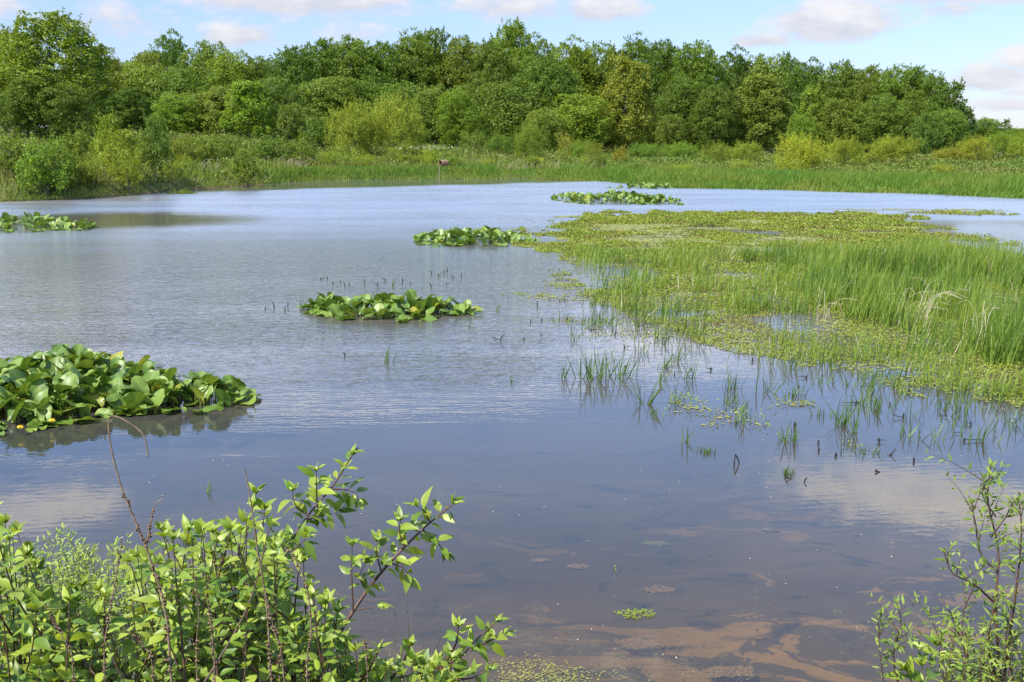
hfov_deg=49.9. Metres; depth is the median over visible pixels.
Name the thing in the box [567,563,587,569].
algae raft
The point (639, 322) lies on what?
grass tuft
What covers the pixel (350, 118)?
willow bush
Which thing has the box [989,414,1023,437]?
grass tuft
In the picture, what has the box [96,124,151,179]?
leafy shrub
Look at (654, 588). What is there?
algae raft
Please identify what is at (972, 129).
broadleaf tree
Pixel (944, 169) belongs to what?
wispy willow bush
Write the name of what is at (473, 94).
broadleaf tree
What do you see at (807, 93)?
broadleaf tree
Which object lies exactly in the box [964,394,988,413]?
grass tuft
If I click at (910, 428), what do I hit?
grass tuft
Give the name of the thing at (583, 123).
broadleaf tree
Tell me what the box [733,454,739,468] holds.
dead stick
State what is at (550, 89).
broadleaf tree
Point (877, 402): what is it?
grass tuft
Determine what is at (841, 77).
broadleaf tree
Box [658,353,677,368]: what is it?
grass tuft
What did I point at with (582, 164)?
wispy willow bush
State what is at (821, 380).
grass tuft
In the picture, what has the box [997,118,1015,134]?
broadleaf tree
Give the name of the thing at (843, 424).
grass tuft
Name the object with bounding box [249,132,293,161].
leafy shrub
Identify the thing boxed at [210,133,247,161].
leafy shrub
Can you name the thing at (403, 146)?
wispy willow bush
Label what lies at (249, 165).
leafy shrub
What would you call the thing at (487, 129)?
broadleaf tree
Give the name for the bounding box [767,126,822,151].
broadleaf tree
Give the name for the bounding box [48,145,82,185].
leafy shrub
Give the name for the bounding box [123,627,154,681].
dry seed stalk
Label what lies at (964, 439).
plant stub
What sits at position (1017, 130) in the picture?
broadleaf tree
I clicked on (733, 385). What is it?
grass tuft
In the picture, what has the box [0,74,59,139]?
broadleaf tree
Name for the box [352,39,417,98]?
broadleaf tree
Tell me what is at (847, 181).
marsh grass
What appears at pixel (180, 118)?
broadleaf tree
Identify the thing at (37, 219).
lily patch
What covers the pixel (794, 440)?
grass tuft
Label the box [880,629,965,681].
dogwood seedling
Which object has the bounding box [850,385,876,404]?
grass tuft
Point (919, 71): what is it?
broadleaf tree
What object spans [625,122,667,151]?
broadleaf tree
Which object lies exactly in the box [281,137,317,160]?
leafy shrub
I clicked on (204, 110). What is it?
broadleaf tree
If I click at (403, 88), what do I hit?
broadleaf tree
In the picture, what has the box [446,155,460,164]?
leafy shrub
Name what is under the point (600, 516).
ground
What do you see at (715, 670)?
algae raft
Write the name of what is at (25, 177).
leafy shrub
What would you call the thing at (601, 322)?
grass tuft
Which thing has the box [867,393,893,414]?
grass tuft
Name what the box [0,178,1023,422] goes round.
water
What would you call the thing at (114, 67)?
broadleaf tree
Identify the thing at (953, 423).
grass tuft
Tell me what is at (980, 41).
sky
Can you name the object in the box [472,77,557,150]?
broadleaf tree
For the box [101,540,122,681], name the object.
dry seed stalk
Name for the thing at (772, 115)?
broadleaf tree
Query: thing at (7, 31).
broadleaf tree
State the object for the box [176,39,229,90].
broadleaf tree
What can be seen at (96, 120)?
broadleaf tree
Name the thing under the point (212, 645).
dry seed stalk
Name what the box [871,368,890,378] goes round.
grass tuft
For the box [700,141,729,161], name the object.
willow bush
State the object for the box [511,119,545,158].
willow bush
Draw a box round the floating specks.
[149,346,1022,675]
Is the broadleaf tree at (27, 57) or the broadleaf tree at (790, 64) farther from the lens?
the broadleaf tree at (790, 64)
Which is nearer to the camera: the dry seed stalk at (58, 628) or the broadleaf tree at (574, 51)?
the dry seed stalk at (58, 628)
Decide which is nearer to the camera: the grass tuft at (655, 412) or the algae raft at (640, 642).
the algae raft at (640, 642)
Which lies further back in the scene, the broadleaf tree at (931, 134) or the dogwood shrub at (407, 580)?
the broadleaf tree at (931, 134)
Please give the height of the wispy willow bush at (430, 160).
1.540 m
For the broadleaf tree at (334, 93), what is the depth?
130.25 m
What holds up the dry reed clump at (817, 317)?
on the water
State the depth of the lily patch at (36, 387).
14.38 m
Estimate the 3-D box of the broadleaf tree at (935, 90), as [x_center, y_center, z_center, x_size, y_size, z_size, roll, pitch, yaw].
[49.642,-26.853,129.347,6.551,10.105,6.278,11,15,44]
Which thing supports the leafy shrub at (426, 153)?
on the ground at (600, 516)
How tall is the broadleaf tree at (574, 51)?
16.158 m
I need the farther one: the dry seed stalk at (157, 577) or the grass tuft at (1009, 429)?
the grass tuft at (1009, 429)
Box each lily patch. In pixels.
[0,212,99,231]
[0,343,261,435]
[297,289,483,321]
[413,225,540,246]
[551,189,683,204]
[607,182,684,188]
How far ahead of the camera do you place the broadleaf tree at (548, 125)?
114.87 m
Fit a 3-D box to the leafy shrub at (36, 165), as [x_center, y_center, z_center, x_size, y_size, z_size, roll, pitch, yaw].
[-23.596,-8.904,55.831,3.039,3.756,3.026,8,13,35]
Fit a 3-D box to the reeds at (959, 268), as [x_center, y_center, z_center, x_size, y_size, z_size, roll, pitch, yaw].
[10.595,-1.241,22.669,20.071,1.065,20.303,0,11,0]
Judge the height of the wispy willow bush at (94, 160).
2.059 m
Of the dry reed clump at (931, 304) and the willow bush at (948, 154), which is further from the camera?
the willow bush at (948, 154)
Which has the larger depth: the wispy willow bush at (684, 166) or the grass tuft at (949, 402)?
the wispy willow bush at (684, 166)
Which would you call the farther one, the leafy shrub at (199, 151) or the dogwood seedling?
the leafy shrub at (199, 151)
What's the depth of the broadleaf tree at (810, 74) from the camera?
140.68 m
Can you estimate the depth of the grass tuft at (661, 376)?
15.89 m
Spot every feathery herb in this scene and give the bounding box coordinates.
[0,522,188,681]
[90,533,186,679]
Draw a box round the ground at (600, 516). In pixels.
[0,128,1023,681]
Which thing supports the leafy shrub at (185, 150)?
on the ground at (600, 516)
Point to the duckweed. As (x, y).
(558, 680)
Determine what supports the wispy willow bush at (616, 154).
on the ground at (600, 516)
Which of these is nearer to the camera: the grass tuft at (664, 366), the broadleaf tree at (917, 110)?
the grass tuft at (664, 366)
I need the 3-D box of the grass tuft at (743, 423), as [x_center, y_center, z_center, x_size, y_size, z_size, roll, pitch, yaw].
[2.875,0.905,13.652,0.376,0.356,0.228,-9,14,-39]
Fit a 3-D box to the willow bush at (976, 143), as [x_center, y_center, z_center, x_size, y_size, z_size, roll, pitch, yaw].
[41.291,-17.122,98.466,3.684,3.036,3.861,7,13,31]
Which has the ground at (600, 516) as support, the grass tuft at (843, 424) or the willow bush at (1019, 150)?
the willow bush at (1019, 150)
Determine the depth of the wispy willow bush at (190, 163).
69.50 m
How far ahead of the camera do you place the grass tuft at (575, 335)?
18.94 m
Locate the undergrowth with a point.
(1007, 166)
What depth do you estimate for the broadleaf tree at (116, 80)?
122.96 m
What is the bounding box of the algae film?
[491,208,1023,424]
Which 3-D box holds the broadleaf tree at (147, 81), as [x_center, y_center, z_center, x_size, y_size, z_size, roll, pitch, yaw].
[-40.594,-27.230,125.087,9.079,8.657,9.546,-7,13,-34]
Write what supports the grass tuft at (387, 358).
on the water
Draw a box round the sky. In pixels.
[0,0,1023,127]
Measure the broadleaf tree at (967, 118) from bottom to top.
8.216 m
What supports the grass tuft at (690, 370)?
on the water
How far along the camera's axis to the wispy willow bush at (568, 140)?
96.27 m
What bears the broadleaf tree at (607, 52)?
on the ground at (600, 516)
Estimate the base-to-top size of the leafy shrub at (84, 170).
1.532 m
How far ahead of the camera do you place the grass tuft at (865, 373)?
16.07 m
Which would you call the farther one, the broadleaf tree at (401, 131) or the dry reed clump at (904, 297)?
the broadleaf tree at (401, 131)
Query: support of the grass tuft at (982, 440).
on the water
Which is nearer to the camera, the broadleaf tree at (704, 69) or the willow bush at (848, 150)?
the willow bush at (848, 150)
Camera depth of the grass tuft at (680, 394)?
14.75 m
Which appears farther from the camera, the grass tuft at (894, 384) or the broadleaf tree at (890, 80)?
the broadleaf tree at (890, 80)
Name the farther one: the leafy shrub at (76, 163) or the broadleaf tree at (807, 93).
the broadleaf tree at (807, 93)
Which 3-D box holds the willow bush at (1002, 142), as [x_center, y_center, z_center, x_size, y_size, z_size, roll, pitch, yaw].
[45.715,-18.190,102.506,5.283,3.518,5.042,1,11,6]
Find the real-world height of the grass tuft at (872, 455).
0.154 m
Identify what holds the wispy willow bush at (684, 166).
on the ground at (600, 516)
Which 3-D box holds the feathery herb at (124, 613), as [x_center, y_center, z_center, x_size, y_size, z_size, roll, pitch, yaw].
[-1.629,1.312,4.775,0.870,1.133,0.571,0,11,0]
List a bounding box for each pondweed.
[511,208,1023,446]
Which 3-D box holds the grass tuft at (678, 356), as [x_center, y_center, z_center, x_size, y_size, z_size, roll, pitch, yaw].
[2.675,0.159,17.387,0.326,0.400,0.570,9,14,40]
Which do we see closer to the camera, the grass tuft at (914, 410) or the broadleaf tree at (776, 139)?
the grass tuft at (914, 410)
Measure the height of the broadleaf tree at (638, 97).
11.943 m
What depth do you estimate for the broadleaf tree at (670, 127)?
120.94 m
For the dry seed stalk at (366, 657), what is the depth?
3.23 m
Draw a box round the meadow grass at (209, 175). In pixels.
[0,132,1023,200]
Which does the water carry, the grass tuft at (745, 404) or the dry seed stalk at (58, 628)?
the grass tuft at (745, 404)
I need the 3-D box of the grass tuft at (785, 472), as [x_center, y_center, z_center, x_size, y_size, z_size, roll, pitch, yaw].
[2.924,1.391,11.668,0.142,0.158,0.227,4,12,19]
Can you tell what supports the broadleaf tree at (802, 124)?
on the ground at (600, 516)
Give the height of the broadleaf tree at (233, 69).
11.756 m
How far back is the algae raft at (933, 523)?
11.42 m
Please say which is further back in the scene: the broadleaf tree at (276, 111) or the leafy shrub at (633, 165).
the broadleaf tree at (276, 111)
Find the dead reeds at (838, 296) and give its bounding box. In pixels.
[567,237,1021,390]
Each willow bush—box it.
[74,151,116,184]
[102,143,152,193]
[156,160,187,178]
[175,152,192,162]
[175,158,200,170]
[311,149,349,164]
[322,96,383,157]
[322,148,338,159]
[347,154,384,166]
[362,88,426,156]
[388,147,400,154]
[395,139,414,157]
[417,148,449,163]
[422,153,435,163]
[456,129,490,151]
[480,157,496,164]
[484,133,515,154]
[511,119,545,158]
[555,131,578,157]
[560,138,594,159]
[579,139,608,163]
[579,153,589,165]
[611,144,629,162]
[624,141,666,158]
[658,140,702,157]
[674,163,691,169]
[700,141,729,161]
[726,139,764,161]
[726,158,754,167]
[773,130,835,171]
[826,134,865,165]
[860,133,924,163]
[925,162,959,172]
[927,146,974,161]
[952,133,994,161]
[976,127,1023,158]
[1006,129,1023,158]
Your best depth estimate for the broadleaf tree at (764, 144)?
135.65 m
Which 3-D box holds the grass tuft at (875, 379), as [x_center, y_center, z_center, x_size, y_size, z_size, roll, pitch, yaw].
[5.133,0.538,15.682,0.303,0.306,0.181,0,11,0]
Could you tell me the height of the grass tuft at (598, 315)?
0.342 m
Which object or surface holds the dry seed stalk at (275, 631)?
on the ground at (600, 516)
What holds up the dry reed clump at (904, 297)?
on the water
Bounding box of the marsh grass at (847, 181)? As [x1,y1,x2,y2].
[265,161,1023,198]
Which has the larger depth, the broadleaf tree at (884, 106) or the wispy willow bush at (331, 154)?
the broadleaf tree at (884, 106)
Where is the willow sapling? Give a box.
[868,449,1023,681]
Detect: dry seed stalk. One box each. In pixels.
[48,617,75,681]
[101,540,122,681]
[108,415,172,681]
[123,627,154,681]
[193,573,199,681]
[207,603,216,681]
[244,468,272,681]
[262,576,285,681]
[284,547,313,681]
[362,640,368,681]
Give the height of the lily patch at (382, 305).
0.558 m
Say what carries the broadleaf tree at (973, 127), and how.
on the ground at (600, 516)
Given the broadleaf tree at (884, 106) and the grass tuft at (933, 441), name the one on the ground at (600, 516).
the broadleaf tree at (884, 106)
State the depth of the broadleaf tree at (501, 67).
153.80 m
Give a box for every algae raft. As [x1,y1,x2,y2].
[531,558,550,562]
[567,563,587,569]
[614,608,655,648]
[642,541,668,546]
[644,584,675,593]
[701,666,754,677]
[762,528,778,531]
[903,520,972,528]
[928,507,945,511]
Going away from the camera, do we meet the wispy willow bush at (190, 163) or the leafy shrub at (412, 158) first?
the wispy willow bush at (190, 163)
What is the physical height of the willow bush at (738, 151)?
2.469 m
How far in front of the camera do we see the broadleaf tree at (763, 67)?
144.22 m
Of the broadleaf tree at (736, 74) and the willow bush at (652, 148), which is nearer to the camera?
the willow bush at (652, 148)
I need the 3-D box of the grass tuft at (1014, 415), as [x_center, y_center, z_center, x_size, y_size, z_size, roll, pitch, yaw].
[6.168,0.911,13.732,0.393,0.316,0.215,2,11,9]
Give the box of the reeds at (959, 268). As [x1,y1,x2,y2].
[531,226,1023,407]
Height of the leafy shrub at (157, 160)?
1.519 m
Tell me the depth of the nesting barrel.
77.72 m
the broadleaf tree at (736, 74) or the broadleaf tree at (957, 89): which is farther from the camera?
the broadleaf tree at (736, 74)
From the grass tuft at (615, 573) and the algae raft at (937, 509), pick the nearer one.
the grass tuft at (615, 573)
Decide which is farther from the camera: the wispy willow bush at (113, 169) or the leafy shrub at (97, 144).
the leafy shrub at (97, 144)
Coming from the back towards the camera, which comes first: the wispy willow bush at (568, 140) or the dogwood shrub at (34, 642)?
the wispy willow bush at (568, 140)
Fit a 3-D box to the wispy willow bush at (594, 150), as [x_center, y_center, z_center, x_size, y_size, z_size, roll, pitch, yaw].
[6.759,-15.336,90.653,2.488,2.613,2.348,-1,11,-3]
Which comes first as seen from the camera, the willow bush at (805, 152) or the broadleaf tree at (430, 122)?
the willow bush at (805, 152)
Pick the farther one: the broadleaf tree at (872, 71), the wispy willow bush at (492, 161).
the broadleaf tree at (872, 71)
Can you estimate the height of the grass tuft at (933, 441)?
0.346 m
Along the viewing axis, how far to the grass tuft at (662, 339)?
18.57 m
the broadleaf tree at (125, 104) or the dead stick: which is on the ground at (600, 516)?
the broadleaf tree at (125, 104)
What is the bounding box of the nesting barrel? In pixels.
[439,159,448,179]
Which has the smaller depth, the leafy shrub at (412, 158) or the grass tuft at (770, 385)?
the grass tuft at (770, 385)
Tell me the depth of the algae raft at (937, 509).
11.83 m
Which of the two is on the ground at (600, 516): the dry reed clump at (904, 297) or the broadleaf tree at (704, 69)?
the broadleaf tree at (704, 69)
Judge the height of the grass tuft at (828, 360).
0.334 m
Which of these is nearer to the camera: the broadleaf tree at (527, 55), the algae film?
the algae film
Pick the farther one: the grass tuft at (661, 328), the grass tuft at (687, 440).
the grass tuft at (661, 328)
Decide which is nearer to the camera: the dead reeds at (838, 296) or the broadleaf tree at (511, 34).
the dead reeds at (838, 296)
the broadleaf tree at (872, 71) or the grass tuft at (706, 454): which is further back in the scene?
the broadleaf tree at (872, 71)
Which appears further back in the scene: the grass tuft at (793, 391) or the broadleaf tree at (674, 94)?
the broadleaf tree at (674, 94)
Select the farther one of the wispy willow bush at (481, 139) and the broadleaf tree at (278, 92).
the broadleaf tree at (278, 92)
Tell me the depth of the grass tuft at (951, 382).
15.32 m
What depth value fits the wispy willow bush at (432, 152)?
86.59 m
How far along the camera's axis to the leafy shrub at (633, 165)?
78.68 m
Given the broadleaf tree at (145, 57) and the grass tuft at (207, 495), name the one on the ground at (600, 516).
the broadleaf tree at (145, 57)
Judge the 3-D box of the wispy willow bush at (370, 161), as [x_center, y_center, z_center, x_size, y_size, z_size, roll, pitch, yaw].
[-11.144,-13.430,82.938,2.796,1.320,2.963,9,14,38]
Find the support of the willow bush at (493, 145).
on the ground at (600, 516)
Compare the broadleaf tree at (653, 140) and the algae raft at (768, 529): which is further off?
the broadleaf tree at (653, 140)
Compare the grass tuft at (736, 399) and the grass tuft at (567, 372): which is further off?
the grass tuft at (567, 372)
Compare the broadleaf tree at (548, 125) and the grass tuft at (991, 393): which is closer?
the grass tuft at (991, 393)
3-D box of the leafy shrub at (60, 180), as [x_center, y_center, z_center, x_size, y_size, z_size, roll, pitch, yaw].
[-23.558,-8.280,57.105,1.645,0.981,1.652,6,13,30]
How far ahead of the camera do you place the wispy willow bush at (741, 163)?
80.85 m
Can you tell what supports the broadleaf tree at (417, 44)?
on the ground at (600, 516)
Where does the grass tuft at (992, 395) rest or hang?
on the water
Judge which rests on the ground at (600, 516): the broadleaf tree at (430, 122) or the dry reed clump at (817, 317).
the broadleaf tree at (430, 122)
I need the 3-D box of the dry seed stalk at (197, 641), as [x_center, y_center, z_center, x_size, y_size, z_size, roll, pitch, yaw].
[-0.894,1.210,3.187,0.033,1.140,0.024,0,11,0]
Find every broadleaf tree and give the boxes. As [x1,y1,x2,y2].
[0,6,113,136]
[0,23,56,136]
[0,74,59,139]
[34,81,95,141]
[73,35,127,130]
[79,69,151,129]
[81,90,122,132]
[103,86,153,131]
[114,62,189,131]
[118,58,144,77]
[131,47,163,82]
[146,67,224,128]
[148,28,192,81]
[150,93,202,134]
[173,89,235,134]
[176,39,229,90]
[197,84,243,134]
[201,49,261,132]
[219,78,276,138]
[230,55,286,116]
[246,74,301,133]
[265,45,326,94]
[265,103,316,140]
[276,81,330,117]
[285,36,363,100]
[297,73,368,136]
[318,33,392,121]
[341,80,400,137]
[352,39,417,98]
[377,80,433,132]
[377,119,425,140]
[381,27,441,98]
[403,25,455,91]
[409,83,460,145]
[427,34,497,125]
[433,84,484,147]
[457,37,517,105]
[458,76,495,141]
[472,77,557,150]
[473,124,510,145]
[488,15,531,78]
[507,31,562,85]
[511,51,588,125]
[521,106,565,151]
[535,34,602,146]
[543,92,616,151]
[575,39,624,149]
[591,126,631,151]
[597,31,664,147]
[597,49,657,150]
[625,37,695,130]
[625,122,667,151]
[643,74,714,150]
[652,113,688,150]
[658,39,733,124]
[659,132,710,151]
[687,82,740,149]
[690,128,751,148]
[711,43,756,127]
[731,72,793,149]
[733,53,792,150]
[734,130,778,152]
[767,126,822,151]
[776,50,805,149]
[782,56,832,149]
[786,112,821,151]
[794,81,830,144]
[805,58,868,152]
[806,97,865,152]
[839,63,884,152]
[841,133,880,153]
[848,91,915,154]
[868,63,924,152]
[887,94,934,153]
[893,64,943,135]
[904,112,945,154]
[913,69,964,153]
[929,107,971,153]
[933,76,973,148]
[942,100,976,134]
[954,107,976,148]
[961,119,980,143]
[970,117,1005,142]
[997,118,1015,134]
[1009,128,1023,138]
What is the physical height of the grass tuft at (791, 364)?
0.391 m
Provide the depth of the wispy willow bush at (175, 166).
65.23 m
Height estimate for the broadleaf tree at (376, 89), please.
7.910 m
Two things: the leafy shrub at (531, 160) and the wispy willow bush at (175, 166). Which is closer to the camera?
the wispy willow bush at (175, 166)
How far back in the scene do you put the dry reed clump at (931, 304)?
19.77 m
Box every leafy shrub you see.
[0,126,37,177]
[12,128,74,195]
[17,168,37,182]
[45,174,72,187]
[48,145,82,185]
[59,124,97,163]
[73,161,95,184]
[74,154,83,165]
[87,108,125,162]
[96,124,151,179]
[124,171,139,179]
[132,108,174,180]
[138,151,168,164]
[166,132,197,168]
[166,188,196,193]
[182,131,224,161]
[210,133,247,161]
[225,145,265,186]
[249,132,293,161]
[270,95,309,142]
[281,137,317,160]
[296,112,336,152]
[398,153,420,163]
[415,149,441,158]
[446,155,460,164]
[521,153,541,167]
[595,153,607,167]
[626,162,645,169]
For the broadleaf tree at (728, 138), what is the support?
on the ground at (600, 516)
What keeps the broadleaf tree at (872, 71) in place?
on the ground at (600, 516)
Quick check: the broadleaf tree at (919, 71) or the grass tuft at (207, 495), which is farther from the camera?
the broadleaf tree at (919, 71)
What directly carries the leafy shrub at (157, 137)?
on the ground at (600, 516)
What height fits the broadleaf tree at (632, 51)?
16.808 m
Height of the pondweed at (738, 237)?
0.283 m
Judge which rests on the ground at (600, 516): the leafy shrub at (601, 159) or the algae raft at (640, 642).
the leafy shrub at (601, 159)
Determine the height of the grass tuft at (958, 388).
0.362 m
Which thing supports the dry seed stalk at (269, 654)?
on the ground at (600, 516)
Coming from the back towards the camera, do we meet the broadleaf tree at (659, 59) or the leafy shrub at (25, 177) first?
the broadleaf tree at (659, 59)
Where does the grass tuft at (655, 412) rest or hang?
on the water
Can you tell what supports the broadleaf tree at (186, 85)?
on the ground at (600, 516)
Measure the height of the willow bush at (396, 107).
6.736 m
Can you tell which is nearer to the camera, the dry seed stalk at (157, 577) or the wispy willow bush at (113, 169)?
the dry seed stalk at (157, 577)
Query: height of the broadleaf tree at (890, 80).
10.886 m
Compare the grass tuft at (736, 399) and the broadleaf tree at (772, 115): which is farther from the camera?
the broadleaf tree at (772, 115)
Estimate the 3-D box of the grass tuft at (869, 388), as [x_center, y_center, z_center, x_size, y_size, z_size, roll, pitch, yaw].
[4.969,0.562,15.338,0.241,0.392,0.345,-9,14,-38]
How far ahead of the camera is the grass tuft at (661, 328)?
19.45 m
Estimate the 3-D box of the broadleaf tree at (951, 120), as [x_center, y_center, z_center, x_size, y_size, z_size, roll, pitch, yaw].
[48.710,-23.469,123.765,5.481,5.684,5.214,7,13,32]
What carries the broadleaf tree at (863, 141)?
on the ground at (600, 516)
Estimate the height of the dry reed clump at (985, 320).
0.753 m
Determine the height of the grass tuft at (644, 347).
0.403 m
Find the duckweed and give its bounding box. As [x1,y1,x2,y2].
[482,655,638,681]
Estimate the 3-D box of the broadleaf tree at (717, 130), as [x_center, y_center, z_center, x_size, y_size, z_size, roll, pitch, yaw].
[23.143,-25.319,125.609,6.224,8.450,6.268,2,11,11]
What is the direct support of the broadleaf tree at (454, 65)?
on the ground at (600, 516)
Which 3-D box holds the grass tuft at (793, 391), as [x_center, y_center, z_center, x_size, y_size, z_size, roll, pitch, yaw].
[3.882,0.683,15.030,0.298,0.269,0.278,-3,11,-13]
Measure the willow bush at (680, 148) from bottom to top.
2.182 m
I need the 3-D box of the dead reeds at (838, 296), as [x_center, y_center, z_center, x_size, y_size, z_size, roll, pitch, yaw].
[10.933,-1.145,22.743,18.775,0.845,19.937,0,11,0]
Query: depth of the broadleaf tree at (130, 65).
145.52 m
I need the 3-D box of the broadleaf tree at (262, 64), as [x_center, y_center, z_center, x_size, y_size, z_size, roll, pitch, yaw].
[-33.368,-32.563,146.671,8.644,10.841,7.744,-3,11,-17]
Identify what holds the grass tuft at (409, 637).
on the ground at (600, 516)
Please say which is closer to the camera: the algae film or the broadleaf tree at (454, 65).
the algae film
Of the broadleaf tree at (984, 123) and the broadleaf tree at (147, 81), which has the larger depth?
the broadleaf tree at (984, 123)
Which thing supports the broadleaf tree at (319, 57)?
on the ground at (600, 516)
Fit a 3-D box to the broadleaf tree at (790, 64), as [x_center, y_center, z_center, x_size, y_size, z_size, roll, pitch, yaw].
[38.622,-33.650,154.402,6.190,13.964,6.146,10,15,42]
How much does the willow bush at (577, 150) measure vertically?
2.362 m
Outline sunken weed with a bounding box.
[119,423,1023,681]
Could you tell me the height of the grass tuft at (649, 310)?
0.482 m
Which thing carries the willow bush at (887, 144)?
on the ground at (600, 516)
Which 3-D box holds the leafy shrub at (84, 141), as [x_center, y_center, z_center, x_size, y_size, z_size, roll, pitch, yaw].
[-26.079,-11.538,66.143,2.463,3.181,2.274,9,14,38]
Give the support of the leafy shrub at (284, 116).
on the ground at (600, 516)
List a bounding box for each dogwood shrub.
[0,495,145,681]
[105,482,384,681]
[275,444,464,658]
[311,596,517,681]
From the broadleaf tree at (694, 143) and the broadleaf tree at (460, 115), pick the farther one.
the broadleaf tree at (694, 143)
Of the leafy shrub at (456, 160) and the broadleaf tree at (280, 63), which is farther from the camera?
the broadleaf tree at (280, 63)
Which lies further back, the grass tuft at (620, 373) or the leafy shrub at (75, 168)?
the leafy shrub at (75, 168)
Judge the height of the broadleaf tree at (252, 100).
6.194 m
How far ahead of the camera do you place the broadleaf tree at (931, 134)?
113.30 m
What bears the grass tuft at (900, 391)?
on the water
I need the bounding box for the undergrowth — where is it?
[0,128,1023,182]
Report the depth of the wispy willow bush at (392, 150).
93.36 m
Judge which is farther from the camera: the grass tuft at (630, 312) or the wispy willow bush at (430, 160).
the wispy willow bush at (430, 160)
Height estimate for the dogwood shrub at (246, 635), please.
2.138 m
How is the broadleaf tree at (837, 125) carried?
on the ground at (600, 516)
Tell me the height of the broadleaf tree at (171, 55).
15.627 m
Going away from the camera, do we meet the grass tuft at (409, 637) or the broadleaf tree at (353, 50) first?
the grass tuft at (409, 637)
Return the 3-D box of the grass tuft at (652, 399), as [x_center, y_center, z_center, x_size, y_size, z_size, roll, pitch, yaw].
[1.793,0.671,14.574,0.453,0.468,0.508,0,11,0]
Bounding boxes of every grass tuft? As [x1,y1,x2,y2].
[206,481,211,498]
[354,609,474,681]
[384,348,397,362]
[558,360,572,378]
[566,286,618,308]
[566,344,615,381]
[571,326,585,341]
[587,309,617,326]
[591,307,612,320]
[593,345,648,382]
[612,565,620,577]
[618,293,664,315]
[621,307,639,316]
[627,312,648,327]
[631,375,664,404]
[633,333,649,353]
[650,405,665,416]
[654,321,672,334]
[655,330,672,345]
[657,288,727,314]
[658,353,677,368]
[659,364,675,382]
[663,342,692,360]
[670,380,693,402]
[676,358,698,379]
[681,430,693,447]
[697,446,715,458]
[722,363,746,390]
[723,393,738,405]
[732,401,751,429]
[736,397,755,409]
[756,373,785,393]
[777,417,798,447]
[782,467,794,480]
[783,349,800,369]
[783,385,811,396]
[818,371,836,384]
[823,395,861,431]
[825,356,849,371]
[840,440,887,462]
[842,377,873,387]
[847,401,860,438]
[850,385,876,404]
[857,365,869,380]
[859,390,896,410]
[860,372,882,391]
[864,369,883,385]
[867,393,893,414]
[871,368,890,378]
[881,367,901,387]
[897,414,930,445]
[898,380,914,397]
[901,399,921,418]
[931,419,954,445]
[936,368,975,391]
[937,376,962,396]
[937,393,963,411]
[939,410,965,432]
[951,416,1005,449]
[952,401,969,417]
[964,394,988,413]
[965,371,989,395]
[978,381,1009,402]
[983,383,1006,403]
[989,400,1021,426]
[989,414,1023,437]
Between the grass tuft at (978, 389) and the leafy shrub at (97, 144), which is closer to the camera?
the grass tuft at (978, 389)
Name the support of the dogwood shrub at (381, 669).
on the ground at (600, 516)
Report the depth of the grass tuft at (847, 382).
15.63 m
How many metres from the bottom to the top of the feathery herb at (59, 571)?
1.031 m
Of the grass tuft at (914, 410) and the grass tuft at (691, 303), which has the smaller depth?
the grass tuft at (914, 410)
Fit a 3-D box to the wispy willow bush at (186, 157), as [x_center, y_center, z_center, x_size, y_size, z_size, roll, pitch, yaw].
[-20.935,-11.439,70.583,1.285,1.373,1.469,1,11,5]
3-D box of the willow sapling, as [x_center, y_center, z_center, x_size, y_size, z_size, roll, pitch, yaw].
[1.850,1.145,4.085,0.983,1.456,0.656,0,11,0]
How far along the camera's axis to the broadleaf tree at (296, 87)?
133.14 m
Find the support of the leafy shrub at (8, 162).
on the ground at (600, 516)
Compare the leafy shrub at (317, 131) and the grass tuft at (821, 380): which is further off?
the leafy shrub at (317, 131)
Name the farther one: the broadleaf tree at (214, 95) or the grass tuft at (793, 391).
the broadleaf tree at (214, 95)
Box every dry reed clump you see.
[816,291,854,321]
[887,288,931,316]
[904,279,966,331]
[964,300,1008,343]
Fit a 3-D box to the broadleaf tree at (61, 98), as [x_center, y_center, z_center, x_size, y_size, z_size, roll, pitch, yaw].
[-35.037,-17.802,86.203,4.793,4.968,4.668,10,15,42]
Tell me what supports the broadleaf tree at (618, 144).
on the ground at (600, 516)
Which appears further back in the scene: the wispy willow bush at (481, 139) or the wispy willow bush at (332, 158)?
the wispy willow bush at (481, 139)
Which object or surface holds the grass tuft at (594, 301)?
on the water
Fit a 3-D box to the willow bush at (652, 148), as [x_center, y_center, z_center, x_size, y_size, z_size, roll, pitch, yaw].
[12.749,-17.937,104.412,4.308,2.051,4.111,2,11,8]
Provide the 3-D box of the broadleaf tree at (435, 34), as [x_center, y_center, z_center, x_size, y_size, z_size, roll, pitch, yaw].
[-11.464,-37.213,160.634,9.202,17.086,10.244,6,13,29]
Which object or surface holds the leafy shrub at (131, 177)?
on the ground at (600, 516)
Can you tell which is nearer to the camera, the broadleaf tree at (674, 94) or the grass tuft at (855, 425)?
the grass tuft at (855, 425)
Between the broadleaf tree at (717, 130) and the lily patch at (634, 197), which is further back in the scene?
the broadleaf tree at (717, 130)
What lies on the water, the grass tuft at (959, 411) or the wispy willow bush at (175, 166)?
the grass tuft at (959, 411)
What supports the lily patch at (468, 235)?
on the water

